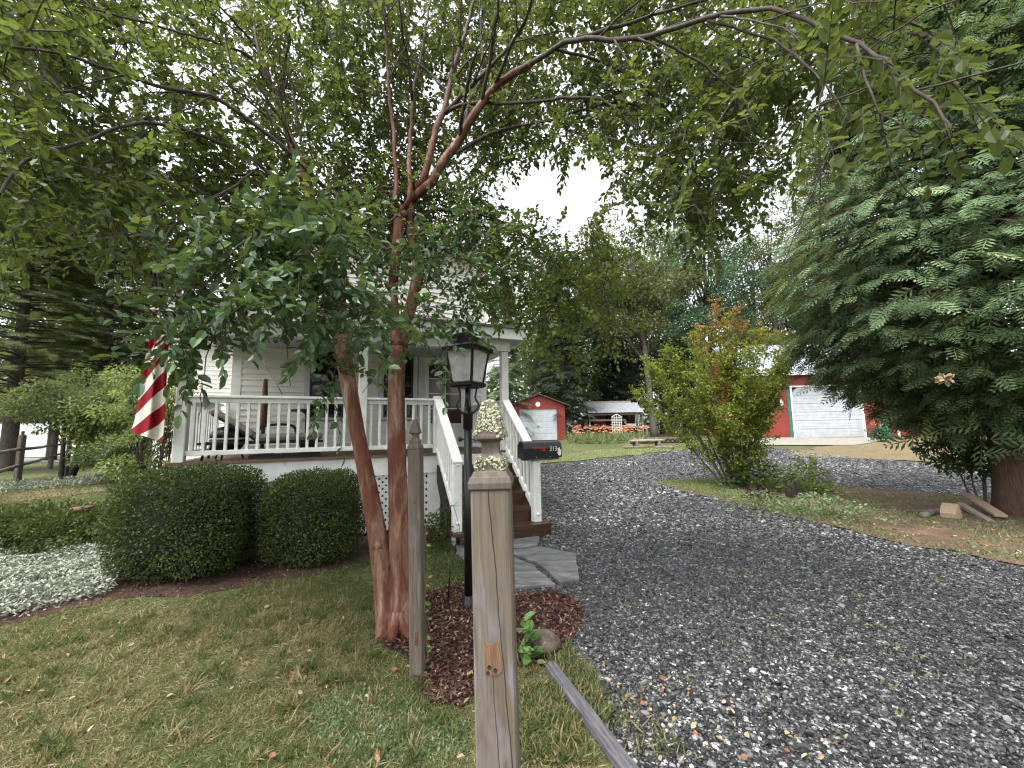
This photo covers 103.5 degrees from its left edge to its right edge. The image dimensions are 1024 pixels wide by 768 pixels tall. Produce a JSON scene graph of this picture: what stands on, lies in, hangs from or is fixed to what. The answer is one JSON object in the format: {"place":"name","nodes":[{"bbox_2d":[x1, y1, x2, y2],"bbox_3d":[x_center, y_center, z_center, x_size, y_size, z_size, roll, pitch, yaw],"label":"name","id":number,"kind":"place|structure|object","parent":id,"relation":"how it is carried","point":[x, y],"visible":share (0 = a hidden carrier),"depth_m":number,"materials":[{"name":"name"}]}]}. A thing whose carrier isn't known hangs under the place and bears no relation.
{"place":"outdoors","nodes":[
{"label":"outdoors","id":0,"kind":"place"},
{"bbox_2d":[0,429,985,767],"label":"ground","id":1,"kind":"structure","parent":0,"point":[36,471],"depth_m":2.46,"materials":[{"name":"green plant"}]},
{"bbox_2d":[0,431,66,482],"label":"rail fence","id":2,"kind":"object","parent":1,"relation":"on","point":[19,450],"visible":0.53,"depth_m":13.13,"materials":[{"name":"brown wood"}]},
{"bbox_2d":[0,147,82,377],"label":"oak tree","id":3,"kind":"object","parent":1,"relation":"on","point":[8,321],"visible":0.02,"depth_m":34.58,"materials":[{"name":"green plant"}]},
{"bbox_2d":[0,487,106,503],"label":"bare soil strip","id":4,"kind":"object","parent":1,"relation":"on","point":[69,491],"visible":0.52,"depth_m":10.74,"materials":[{"name":"soil"}]},
{"bbox_2d":[0,267,112,423],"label":"oak tree","id":5,"kind":"object","parent":1,"relation":"on","point":[6,305],"visible":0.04,"depth_m":35.65,"materials":[{"name":"green plant"}]},
{"bbox_2d":[0,422,113,456],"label":"vinyl fence","id":6,"kind":"object","parent":1,"relation":"on","point":[34,440],"visible":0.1,"depth_m":31.59,"materials":[{"name":"white plastic"}]},
{"bbox_2d":[0,473,115,492],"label":"border ground cover","id":7,"kind":"object","parent":1,"relation":"on","point":[23,484],"visible":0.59,"depth_m":12.34,"materials":[{"name":"plant"}]},
{"bbox_2d":[0,475,128,522],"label":"lawn grass","id":8,"kind":"structure","parent":1,"relation":"on","point":[85,495],"depth_m":10.51,"materials":[{"name":"green plant"}]},
{"bbox_2d":[0,227,129,459],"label":"pine tree","id":9,"kind":"object","parent":1,"relation":"on","point":[6,314],"visible":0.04,"depth_m":26.73,"materials":[{"name":"green plant"}]},
{"bbox_2d":[0,367,136,478],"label":"multi stem tree","id":10,"kind":"object","parent":1,"relation":"on","point":[26,399],"visible":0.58,"depth_m":14.08,"materials":[{"name":"green plant"}]},
{"bbox_2d":[0,163,144,470],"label":"pine tree","id":11,"kind":"object","parent":1,"relation":"on","point":[20,342],"visible":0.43,"depth_m":19.72,"materials":[{"name":"green plant"}]},
{"bbox_2d":[0,132,181,460],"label":"pine tree","id":12,"kind":"object","parent":1,"relation":"on","point":[104,361],"visible":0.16,"depth_m":22.01,"materials":[{"name":"green plant"}]},
{"bbox_2d":[50,362,140,459],"bbox_3d":[-14.360,1.402,15.067,4.223,4.324,3.781,-1,-6,0],"label":"leafy bush","id":13,"kind":"object","parent":1,"relation":"on","point":[89,429],"visible":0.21,"depth_m":14.17,"materials":[{"name":"green plant"}]},
{"bbox_2d":[64,433,151,482],"bbox_3d":[-12.381,2.389,13.085,3.022,1.865,2.278,-1,-6,0],"label":"leafy bush","id":14,"kind":"object","parent":1,"relation":"on","point":[104,451],"visible":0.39,"depth_m":12.51,"materials":[{"name":"green plant"}]},
{"bbox_2d":[62,247,193,425],"bbox_3d":[-22.893,-1.968,25.385,7.664,13.616,6.984,-1,-6,0],"label":"oak tree","id":15,"kind":"object","parent":1,"relation":"on","point":[133,322],"visible":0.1,"depth_m":23.98,"materials":[{"name":"green plant"}]},
{"bbox_2d":[94,184,233,344],"bbox_3d":[-26.371,-5.942,31.098,9.428,22.915,8.328,-1,-6,0],"label":"oak tree","id":16,"kind":"object","parent":1,"relation":"on","point":[180,227],"visible":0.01,"depth_m":30.82,"materials":[{"name":"green plant"}]},
{"bbox_2d":[0,524,447,624],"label":"hedge bed","id":17,"kind":"object","parent":1,"relation":"on","point":[199,583],"visible":0.07,"depth_m":4.14,"materials":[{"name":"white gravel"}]},
{"bbox_2d":[0,537,123,616],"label":"silver ground cover","id":18,"kind":"object","parent":17,"relation":"on","point":[26,572],"visible":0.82,"depth_m":4.07,"materials":[{"name":"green plant"}]},
{"bbox_2d":[0,497,125,560],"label":"shrub","id":19,"kind":"object","parent":17,"relation":"on","point":[21,524],"visible":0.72,"depth_m":5.20,"materials":[{"name":"green plant"}]},
{"bbox_2d":[79,369,201,483],"bbox_3d":[-6.301,1.103,7.032,1.720,2.820,1.578,-1,-6,0],"label":"leafy shrub","id":20,"kind":"object","parent":17,"relation":"on","point":[140,441],"visible":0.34,"depth_m":6.83,"materials":[{"name":"green plant"}]},
{"bbox_2d":[90,460,272,586],"bbox_3d":[-3.606,1.486,4.529,1.529,1.220,1.213,-1,-6,0],"label":"boxwood bush","id":21,"kind":"object","parent":17,"relation":"on","point":[185,523],"visible":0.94,"depth_m":4.13,"materials":[{"name":"green plant"}]},
{"bbox_2d":[0,525,585,706],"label":"mulch chips","id":22,"kind":"object","parent":17,"relation":"on","point":[469,656],"visible":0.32,"depth_m":3.06,"materials":[{"name":"brown wood"}]},
{"bbox_2d":[254,466,366,568],"bbox_3d":[-2.377,1.565,4.875,1.140,1.106,1.010,-1,-6,0],"label":"boxwood bush","id":23,"kind":"object","parent":17,"relation":"on","point":[313,516],"visible":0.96,"depth_m":4.54,"materials":[{"name":"green plant"}]},
{"bbox_2d":[424,508,463,558],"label":"shrub","id":24,"kind":"object","parent":17,"relation":"on","point":[433,527],"visible":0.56,"depth_m":5.41,"materials":[{"name":"green plant"}]},
{"bbox_2d":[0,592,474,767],"bbox_3d":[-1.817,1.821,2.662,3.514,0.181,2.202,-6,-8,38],"label":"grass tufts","id":25,"kind":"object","parent":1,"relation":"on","point":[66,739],"visible":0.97,"depth_m":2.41,"materials":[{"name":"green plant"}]},
{"bbox_2d":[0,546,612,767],"bbox_3d":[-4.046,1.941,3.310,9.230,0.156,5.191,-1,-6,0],"label":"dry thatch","id":26,"kind":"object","parent":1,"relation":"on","point":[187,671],"visible":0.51,"depth_m":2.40,"materials":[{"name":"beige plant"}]},
{"bbox_2d":[144,192,552,545],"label":"house","id":27,"kind":"structure","parent":1,"relation":"on","point":[238,397],"depth_m":6.48,"materials":[{"name":"white"}]},
{"bbox_2d":[131,257,182,441],"bbox_3d":[-4.359,-0.512,4.992,0.483,2.439,0.290,2,-7,-25],"label":"flag","id":28,"kind":"object","parent":27,"relation":"attached to","point":[149,417],"visible":0.48,"depth_m":4.90,"materials":[{"name":"fabric"}]},
{"bbox_2d":[209,424,245,459],"bbox_3d":[-4.008,0.809,5.697,0.440,0.502,0.440,2,-7,-24],"label":"charcoal grill","id":29,"kind":"object","parent":27,"relation":"on","point":[231,435],"visible":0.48,"depth_m":5.55,"materials":[{"name":"black metal"}]},
{"bbox_2d":[197,408,322,460],"bbox_3d":[-3.686,0.732,6.038,1.530,0.716,0.630,3,-7,-30],"label":"lounge chair","id":30,"kind":"object","parent":27,"relation":"on","point":[252,433],"visible":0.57,"depth_m":5.80,"materials":[{"name":"black metal"}]},
{"bbox_2d":[249,379,273,454],"bbox_3d":[-4.105,0.541,6.678,0.360,1.250,0.360,2,-7,-24],"label":"patio umbrella","id":31,"kind":"object","parent":27,"relation":"on","point":[264,413],"visible":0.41,"depth_m":6.65,"materials":[{"name":"brown wood"}]},
{"bbox_2d":[248,452,320,458],"bbox_3d":[-3.258,1.035,5.840,0.900,0.050,0.280,2,-7,-24],"label":"boot tray","id":32,"kind":"object","parent":27,"relation":"on","point":[285,455],"visible":1,"depth_m":5.74,"materials":[{"name":"black metal"}]},
{"bbox_2d":[287,409,325,452],"bbox_3d":[-3.426,0.794,6.731,0.600,0.736,0.600,2,-7,-24],"label":"pedestal table","id":33,"kind":"object","parent":27,"relation":"on","point":[304,411],"visible":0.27,"depth_m":6.68,"materials":[{"name":"black metal"}]},
{"bbox_2d":[301,350,346,419],"bbox_3d":[-3.480,-0.034,7.620,0.820,1.425,0.125,2,-7,-24],"label":"window","id":34,"kind":"structure","parent":27,"relation":"in","point":[311,388],"depth_m":7.61,"materials":[{"name":"black"}]},
{"bbox_2d":[377,354,418,419],"bbox_3d":[-2.288,0.006,8.149,0.810,1.425,0.125,2,-7,-24],"label":"window","id":35,"kind":"structure","parent":27,"relation":"in","point":[411,367],"depth_m":8.23,"materials":[{"name":"black"}]},
{"bbox_2d":[424,358,466,445],"bbox_3d":[-1.374,0.383,8.478,0.930,1.840,0.125,2,-7,-24],"label":"door","id":36,"kind":"structure","parent":27,"relation":"in","point":[431,389],"depth_m":8.53,"materials":[{"name":"white paint"}]},
{"bbox_2d":[517,440,561,460],"bbox_3d":[0.394,0.964,5.890,0.650,0.278,0.227,2,-7,-24],"label":"mailbox","id":37,"kind":"object","parent":27,"relation":"on","point":[539,450],"visible":1,"depth_m":5.80,"materials":[{"name":"black metal"}]},
{"bbox_2d":[517,441,524,458],"bbox_3d":[0.117,0.943,5.774,0.049,0.252,0.216,2,-7,-24],"label":"door","id":38,"kind":"structure","parent":37,"relation":"in","point":[521,447],"depth_m":5.76,"materials":[{"name":"black metal"}]},
{"bbox_2d":[309,683,469,766],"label":"grass patch","id":39,"kind":"object","parent":1,"relation":"on","point":[363,730],"visible":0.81,"depth_m":2.04,"materials":[{"name":"green plant"}]},
{"bbox_2d":[407,419,425,678],"bbox_3d":[-0.614,1.045,2.596,0.082,1.632,0.084,-3,-7,8],"label":"gate post","id":40,"kind":"object","parent":1,"relation":"on","point":[417,610],"visible":0.98,"depth_m":2.56,"materials":[{"name":"grey wood"}]},
{"bbox_2d":[424,520,431,652],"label":"climbing vine","id":41,"kind":"object","parent":40,"relation":"attached to","point":[428,603],"visible":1,"depth_m":2.55,"materials":[{"name":"green plant"}]},
{"bbox_2d":[380,585,581,705],"bbox_3d":[-0.222,1.872,3.224,1.607,0.001,1.535,4,-8,-39],"label":"mulch bed","id":42,"kind":"object","parent":1,"relation":"on","point":[443,681],"visible":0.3,"depth_m":2.85,"materials":[{"name":"brown wood"}]},
{"bbox_2d":[441,321,492,607],"bbox_3d":[-0.391,0.639,3.596,0.350,2.556,0.350,-4,-7,26],"label":"lamp post","id":43,"kind":"object","parent":42,"relation":"on","point":[467,384],"visible":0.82,"depth_m":3.57,"materials":[{"name":"black metal"}]},
{"bbox_2d":[516,611,545,671],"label":"broadleaf plant","id":44,"kind":"object","parent":42,"relation":"on","point":[525,647],"visible":0.72,"depth_m":2.59,"materials":[{"name":"green plant"}]},
{"bbox_2d":[527,628,559,654],"bbox_3d":[0.207,1.740,2.765,0.254,0.121,0.219,-1,-6,0],"label":"field stone","id":45,"kind":"object","parent":42,"relation":"on","point":[548,638],"visible":0.69,"depth_m":2.70,"materials":[{"name":"beige stone"}]},
{"bbox_2d":[468,399,520,767],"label":"gate post","id":46,"kind":"object","parent":1,"relation":"on","point":[497,733],"visible":1,"depth_m":0.90,"materials":[{"name":"brown wood"}]},
{"bbox_2d":[456,536,538,560],"bbox_3d":[-0.212,2.078,5.234,1.308,0.035,0.806,4,-8,-36],"label":"flagstone","id":47,"kind":"object","parent":1,"relation":"on","point":[529,542],"visible":0.38,"depth_m":5.14,"materials":[{"name":"stone"}]},
{"bbox_2d":[0,311,1015,432],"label":"woods","id":48,"kind":"object","parent":1,"relation":"on","point":[656,398],"depth_m":68.27,"materials":[{"name":"green plant"}]},
{"bbox_2d":[0,438,1021,764],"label":"fallen leaves","id":49,"kind":"object","parent":1,"relation":"on","point":[742,756],"visible":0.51,"depth_m":2.47,"materials":[{"name":"brown plant"}]},
{"bbox_2d":[486,280,536,436],"bbox_3d":[-0.523,-1.773,29.636,5.303,12.324,5.076,-1,-6,0],"label":"hemlock tree","id":50,"kind":"object","parent":1,"relation":"on","point":[493,374],"visible":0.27,"depth_m":29.11,"materials":[{"name":"green plant"}]},
{"bbox_2d":[0,0,1023,641],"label":"crape myrtle tree","id":51,"kind":"object","parent":1,"relation":"on","point":[134,208],"visible":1,"depth_m":2.91,"materials":[{"name":"green plant"}]},
{"bbox_2d":[512,393,568,440],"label":"garage","id":52,"kind":"structure","parent":1,"relation":"on","point":[544,424],"depth_m":28.21,"materials":[{"name":"red wood"}]},
{"bbox_2d":[519,409,556,439],"bbox_3d":[1.829,2.837,28.186,2.612,2.172,0.056,-1,-6,-1],"label":"garage door","id":53,"kind":"structure","parent":52,"relation":"in","point":[547,429],"depth_m":28.18,"materials":[{"name":"white metal"}]},
{"bbox_2d":[506,246,588,398],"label":"woodland tree","id":54,"kind":"object","parent":1,"relation":"on","point":[528,363],"visible":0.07,"depth_m":46.14,"materials":[{"name":"green plant"}]},
{"bbox_2d":[510,293,611,437],"bbox_3d":[4.270,-1.753,36.216,9.536,13.284,7.685,-1,-6,0],"label":"woodland tree","id":55,"kind":"object","parent":1,"relation":"on","point":[593,380],"visible":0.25,"depth_m":35.68,"materials":[{"name":"green plant"}]},
{"bbox_2d":[524,258,599,438],"bbox_3d":[3.702,-2.876,31.002,5.901,14.338,6.114,2,-7,-26],"label":"spruce tree","id":56,"kind":"object","parent":1,"relation":"on","point":[563,395],"visible":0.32,"depth_m":30.53,"materials":[{"name":"green plant"}]},
{"bbox_2d":[545,661,638,767],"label":"landscape timber","id":57,"kind":"object","parent":1,"relation":"on","point":[614,750],"visible":0.91,"depth_m":2.00,"materials":[{"name":"grey wood"}]},
{"bbox_2d":[566,213,630,399],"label":"woodland tree","id":58,"kind":"object","parent":1,"relation":"on","point":[606,227],"visible":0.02,"depth_m":45.73,"materials":[{"name":"green plant"}]},
{"bbox_2d":[566,255,643,431],"bbox_3d":[7.615,-3.604,39.006,9.436,17.467,8.929,-1,-6,0],"label":"spruce tree","id":59,"kind":"object","parent":1,"relation":"on","point":[611,374],"visible":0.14,"depth_m":37.92,"materials":[{"name":"green plant"}]},
{"bbox_2d":[561,424,654,443],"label":"daylily","id":60,"kind":"object","parent":1,"relation":"on","point":[600,437],"depth_m":25.12,"materials":[{"name":"plant"}]},
{"bbox_2d":[518,637,701,767],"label":"weedy grass","id":61,"kind":"structure","parent":1,"relation":"on","point":[534,721],"depth_m":2.06,"materials":[{"name":"green plant"}]},
{"bbox_2d":[540,445,680,462],"bbox_3d":[4.866,3.150,18.681,10.664,0.300,2.955,4,-8,-36],"label":"grass strip","id":62,"kind":"object","parent":1,"relation":"on","point":[614,452],"depth_m":17.84,"materials":[{"name":"green plant"}]},
{"bbox_2d":[583,401,648,434],"bbox_3d":[7.806,2.726,30.647,4.787,2.993,2.010,-1,-6,2],"label":"potting shelter","id":63,"kind":"object","parent":1,"relation":"on","point":[607,408],"visible":0.75,"depth_m":31.01,"materials":[{"name":"grey metal"}]},
{"bbox_2d":[593,415,605,432],"bbox_3d":[6.793,3.192,31.285,0.952,1.745,0.065,-1,-6,0],"label":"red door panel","id":64,"kind":"structure","parent":63,"relation":"attached to","point":[600,423],"depth_m":31.29,"materials":[{"name":"wood"}]},
{"bbox_2d":[612,414,621,432],"bbox_3d":[7.692,3.067,29.579,0.803,1.778,0.040,-1,-6,0],"label":"garden trellis","id":65,"kind":"object","parent":1,"relation":"on","point":[614,422],"visible":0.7,"depth_m":29.60,"materials":[{"name":"wood"}]},
{"bbox_2d":[574,303,670,423],"bbox_3d":[10.940,-1.575,40.731,9.622,13.725,8.049,-5,-8,32],"label":"woodland tree","id":66,"kind":"object","parent":1,"relation":"on","point":[635,371],"visible":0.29,"depth_m":39.34,"materials":[{"name":"green plant"}]},
{"bbox_2d":[568,217,711,436],"bbox_3d":[10.618,-4.812,34.715,11.657,18.848,9.371,-1,-6,0],"label":"woodland tree","id":67,"kind":"object","parent":1,"relation":"on","point":[641,295],"visible":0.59,"depth_m":34.01,"materials":[{"name":"green plant"}]},
{"bbox_2d":[629,439,664,445],"bbox_3d":[6.920,3.068,20.646,1.744,0.498,0.456,0,-7,-4],"label":"log bench","id":68,"kind":"object","parent":1,"relation":"on","point":[635,442],"visible":0.93,"depth_m":20.51,"materials":[{"name":"grey wood"}]},
{"bbox_2d":[543,444,757,501],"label":"pale verge grass","id":69,"kind":"structure","parent":1,"relation":"on","point":[702,481],"depth_m":10.53,"materials":[{"name":"green plant"}]},
{"bbox_2d":[629,437,684,443],"bbox_3d":[8.592,3.275,23.483,3.634,0.399,0.440,-1,-6,-3],"label":"stone row","id":70,"kind":"object","parent":1,"relation":"on","point":[671,440],"visible":0.48,"depth_m":23.39,"materials":[{"name":"stone"}]},
{"bbox_2d":[616,208,706,433],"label":"woodland tree","id":71,"kind":"object","parent":1,"relation":"on","point":[653,261],"visible":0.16,"depth_m":48.83,"materials":[{"name":"green plant"}]},
{"bbox_2d":[626,228,709,432],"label":"woodland tree","id":72,"kind":"object","parent":1,"relation":"on","point":[690,304],"visible":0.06,"depth_m":51.92,"materials":[{"name":"green plant"}]},
{"bbox_2d":[633,326,720,433],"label":"woodland tree","id":73,"kind":"object","parent":1,"relation":"on","point":[675,344],"visible":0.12,"depth_m":43.33,"materials":[{"name":"green plant"}]},
{"bbox_2d":[656,214,772,366],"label":"woodland tree","id":74,"kind":"object","parent":1,"relation":"on","point":[703,306],"visible":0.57,"depth_m":40.22,"materials":[{"name":"green plant"}]},
{"bbox_2d":[706,231,787,347],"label":"woodland tree","id":75,"kind":"object","parent":1,"relation":"on","point":[749,299],"visible":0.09,"depth_m":51.02,"materials":[{"name":"green plant"}]},
{"bbox_2d":[734,166,813,345],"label":"woodland tree","id":76,"kind":"object","parent":1,"relation":"on","point":[758,251],"visible":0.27,"depth_m":45.62,"materials":[{"name":"green plant"}]},
{"bbox_2d":[754,218,858,345],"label":"woodland tree","id":77,"kind":"object","parent":1,"relation":"on","point":[786,321],"visible":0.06,"depth_m":50.85,"materials":[{"name":"green plant"}]},
{"bbox_2d":[767,189,864,343],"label":"woodland tree","id":78,"kind":"object","parent":1,"relation":"on","point":[792,217],"visible":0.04,"depth_m":44.61,"materials":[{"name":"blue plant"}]},
{"bbox_2d":[753,437,879,444],"bbox_3d":[17.229,3.192,22.806,9.493,0.272,5.912,-2,-7,12],"label":"concrete apron","id":79,"kind":"object","parent":1,"relation":"on","point":[819,440],"visible":0.68,"depth_m":22.60,"materials":[{"name":"beige concrete"}]},
{"bbox_2d":[696,345,969,436],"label":"red barn","id":80,"kind":"structure","parent":1,"relation":"on","point":[809,414],"depth_m":25.94,"materials":[{"name":"wood"}]},
{"bbox_2d":[792,387,863,436],"bbox_3d":[20.163,1.783,25.862,3.993,3.235,0.056,-2,-7,7],"label":"garage door","id":81,"kind":"structure","parent":80,"relation":"in","point":[813,418],"depth_m":25.83,"materials":[{"name":"white metal"}]},
{"bbox_2d":[864,422,895,441],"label":"flowering plant","id":82,"kind":"object","parent":1,"relation":"on","point":[884,439],"visible":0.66,"depth_m":21.66,"materials":[{"name":"green plant"}]},
{"bbox_2d":[790,437,986,463],"bbox_3d":[20.058,2.945,18.920,18.051,0.514,7.319,4,-8,-36],"label":"leaf strewn strip","id":83,"kind":"object","parent":1,"relation":"on","point":[860,452],"visible":0.43,"depth_m":17.01,"materials":[{"name":"soil"}]},
{"bbox_2d":[0,0,1023,429],"label":"sky","id":84,"kind":"structure","parent":0,"point":[583,189],"materials":[{"name":"white"}]},
{"bbox_2d":[515,445,1023,767],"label":"driveway","id":85,"kind":"structure","parent":0,"point":[854,747],"depth_m":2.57,"materials":[{"name":"grey gravel"}]},
{"bbox_2d":[514,557,554,588],"bbox_3d":[-0.052,1.963,4.243,0.626,0.035,1.085,1,-7,-18],"label":"flagstone","id":86,"kind":"object","parent":85,"relation":"on","point":[528,575],"visible":0.45,"depth_m":3.99,"materials":[{"name":"grey stone"}]},
{"bbox_2d":[514,547,578,584],"bbox_3d":[0.503,1.985,4.518,0.648,0.035,1.176,2,-7,-26],"label":"flagstone","id":87,"kind":"object","parent":85,"relation":"on","point":[560,567],"visible":0.94,"depth_m":4.48,"materials":[{"name":"grey stone"}]},
{"bbox_2d":[618,544,978,742],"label":"gravel weeds","id":88,"kind":"object","parent":85,"relation":"on","point":[841,659],"visible":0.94,"depth_m":2.66,"materials":[{"name":"green plant"}]},
{"bbox_2d":[655,478,1023,564],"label":"planting island","id":89,"kind":"structure","parent":85,"relation":"on","point":[938,537],"depth_m":6.00,"materials":[{"name":"brown soil"}]},
{"bbox_2d":[660,480,753,501],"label":"grass verge","id":90,"kind":"object","parent":89,"relation":"on","point":[708,487],"depth_m":9.60,"materials":[{"name":"plant"}]},
{"bbox_2d":[628,294,799,486],"bbox_3d":[5.255,0.137,10.134,4.487,4.927,2.328,-1,-6,0],"label":"crape myrtle shrub","id":91,"kind":"object","parent":89,"relation":"on","point":[760,404],"visible":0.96,"depth_m":9.99,"materials":[{"name":"green plant"}]},
{"bbox_2d":[737,484,783,499],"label":"purple plant","id":92,"kind":"object","parent":89,"relation":"on","point":[763,488],"visible":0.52,"depth_m":8.22,"materials":[{"name":"green plant"}]},
{"bbox_2d":[711,454,811,494],"bbox_3d":[5.661,2.063,9.421,2.745,0.852,2.242,3,-7,-28],"label":"blue green plant","id":93,"kind":"object","parent":89,"relation":"on","point":[751,480],"visible":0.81,"depth_m":9.37,"materials":[{"name":"green plant"}]},
{"bbox_2d":[709,489,851,515],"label":"pale perennial","id":94,"kind":"object","parent":89,"relation":"on","point":[760,499],"visible":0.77,"depth_m":7.40,"materials":[{"name":"green plant"}]},
{"bbox_2d":[785,479,802,498],"bbox_3d":[5.763,2.175,8.278,0.322,0.429,0.311,-6,-8,35],"label":"tree stump","id":95,"kind":"object","parent":89,"relation":"on","point":[793,491],"visible":0.81,"depth_m":8.20,"materials":[{"name":"black wood"}]},
{"bbox_2d":[768,455,857,499],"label":"tall perennial","id":96,"kind":"object","parent":89,"relation":"on","point":[807,470],"visible":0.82,"depth_m":8.81,"materials":[{"name":"green plant"}]},
{"bbox_2d":[730,491,934,538],"bbox_3d":[5.186,1.992,6.601,2.403,0.439,2.394,2,-7,-24],"label":"spreading perennial","id":97,"kind":"object","parent":89,"relation":"on","point":[831,509],"visible":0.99,"depth_m":6.55,"materials":[{"name":"green plant"}]},
{"bbox_2d":[657,477,1023,560],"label":"island weeds","id":98,"kind":"object","parent":89,"relation":"on","point":[941,521],"visible":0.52,"depth_m":6.14,"materials":[{"name":"green plant"}]},
{"bbox_2d":[751,0,1023,515],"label":"false cypress tree","id":99,"kind":"object","parent":89,"relation":"on","point":[899,344],"visible":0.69,"depth_m":6.32,"materials":[{"name":"green plant"}]},
{"bbox_2d":[934,372,954,386],"bbox_3d":[4.921,-0.051,4.598,0.142,0.174,0.166,4,-8,-36],"label":"dried seed head","id":100,"kind":"object","parent":99,"relation":"attached to","point":[940,379],"visible":1,"depth_m":4.59},
{"bbox_2d":[919,508,939,517],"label":"branch","id":101,"kind":"object","parent":89,"relation":"on","point":[928,512],"visible":0.66,"depth_m":6.42,"materials":[{"name":"grey plant"}]},
{"bbox_2d":[910,430,990,504],"bbox_3d":[8.200,1.488,7.220,1.632,1.617,1.145,-1,-6,0],"label":"young tree sprout","id":102,"kind":"object","parent":89,"relation":"on","point":[966,462],"visible":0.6,"depth_m":7.17,"materials":[{"name":"green plant"}]},
{"bbox_2d":[940,502,962,518],"bbox_3d":[6.885,1.996,6.336,0.230,0.240,0.180,2,-7,-25],"label":"split log","id":103,"kind":"object","parent":89,"relation":"on","point":[950,510],"visible":0.8,"depth_m":6.29,"materials":[{"name":"brown wood"}]},
{"bbox_2d":[956,502,994,520],"bbox_3d":[7.332,2.044,6.378,0.090,0.208,0.867,-4,-7,24],"label":"plank","id":104,"kind":"object","parent":89,"relation":"on","point":[969,509],"visible":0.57,"depth_m":6.40,"materials":[{"name":"grey wood"}]},
{"bbox_2d":[961,493,1007,517],"bbox_3d":[7.666,1.960,6.580,0.140,0.198,1.128,-5,-8,31],"label":"plank","id":105,"kind":"object","parent":89,"relation":"on","point":[987,507],"visible":1,"depth_m":6.48,"materials":[{"name":"wood"}]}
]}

